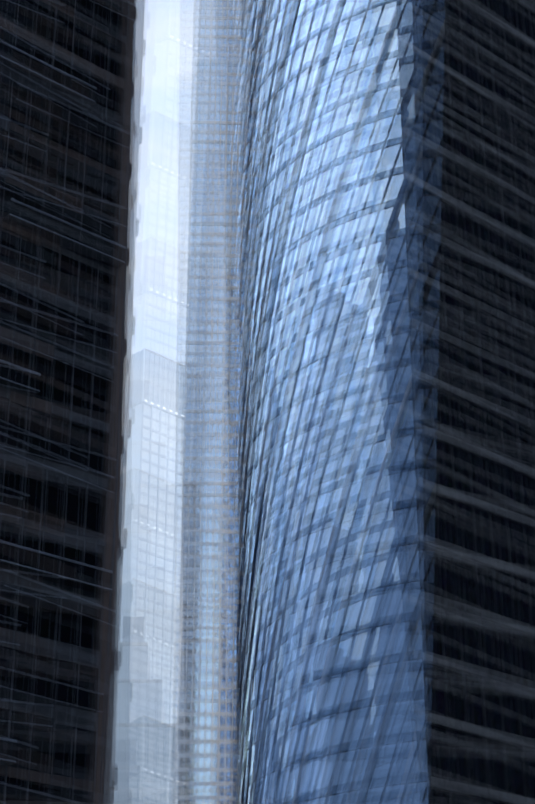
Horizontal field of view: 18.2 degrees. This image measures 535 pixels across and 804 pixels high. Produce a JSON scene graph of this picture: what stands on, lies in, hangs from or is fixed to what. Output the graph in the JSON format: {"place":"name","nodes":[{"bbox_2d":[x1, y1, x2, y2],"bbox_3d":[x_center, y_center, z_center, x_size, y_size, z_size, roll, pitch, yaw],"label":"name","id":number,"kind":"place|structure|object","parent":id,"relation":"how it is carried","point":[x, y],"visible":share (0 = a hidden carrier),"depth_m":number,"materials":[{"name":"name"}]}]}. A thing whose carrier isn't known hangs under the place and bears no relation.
{"place":"outdoors","nodes":[
{"label":"outdoors","id":0,"kind":"place"},
{"bbox_2d":[103,0,212,803],"bbox_3d":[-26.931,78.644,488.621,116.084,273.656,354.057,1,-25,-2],"label":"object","id":1,"kind":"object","parent":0,"point":[148,752],"depth_m":567.73,"materials":[{"name":"metal"}]},
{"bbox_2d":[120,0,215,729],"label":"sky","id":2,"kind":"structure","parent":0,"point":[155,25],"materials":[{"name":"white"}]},
{"bbox_2d":[340,0,534,803],"bbox_3d":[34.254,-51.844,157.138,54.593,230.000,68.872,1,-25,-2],"label":"skyscraper","id":3,"kind":"structure","parent":0,"point":[481,723],"depth_m":99.40,"materials":[{"name":"glass"}]},
{"label":"ground","id":4,"kind":"structure","parent":0,"visible":0},
{"bbox_2d":[0,0,156,803],"bbox_3d":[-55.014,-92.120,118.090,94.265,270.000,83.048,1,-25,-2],"label":"dark tower","id":5,"kind":"structure","parent":4,"relation":"on","point":[67,94],"depth_m":106.72,"materials":[{"name":"metal"}]},
{"bbox_2d":[169,0,269,803],"bbox_3d":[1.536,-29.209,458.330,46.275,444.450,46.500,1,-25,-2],"label":"distant tower","id":6,"kind":"structure","parent":4,"relation":"on","point":[207,692],"depth_m":415.79,"materials":[{"name":"glass"}]},
{"bbox_2d":[215,0,444,803],"bbox_3d":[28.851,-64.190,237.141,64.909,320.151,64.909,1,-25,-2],"label":"blue tower","id":7,"kind":"structure","parent":4,"relation":"on","point":[324,700],"depth_m":182.41,"materials":[{"name":"glass"}]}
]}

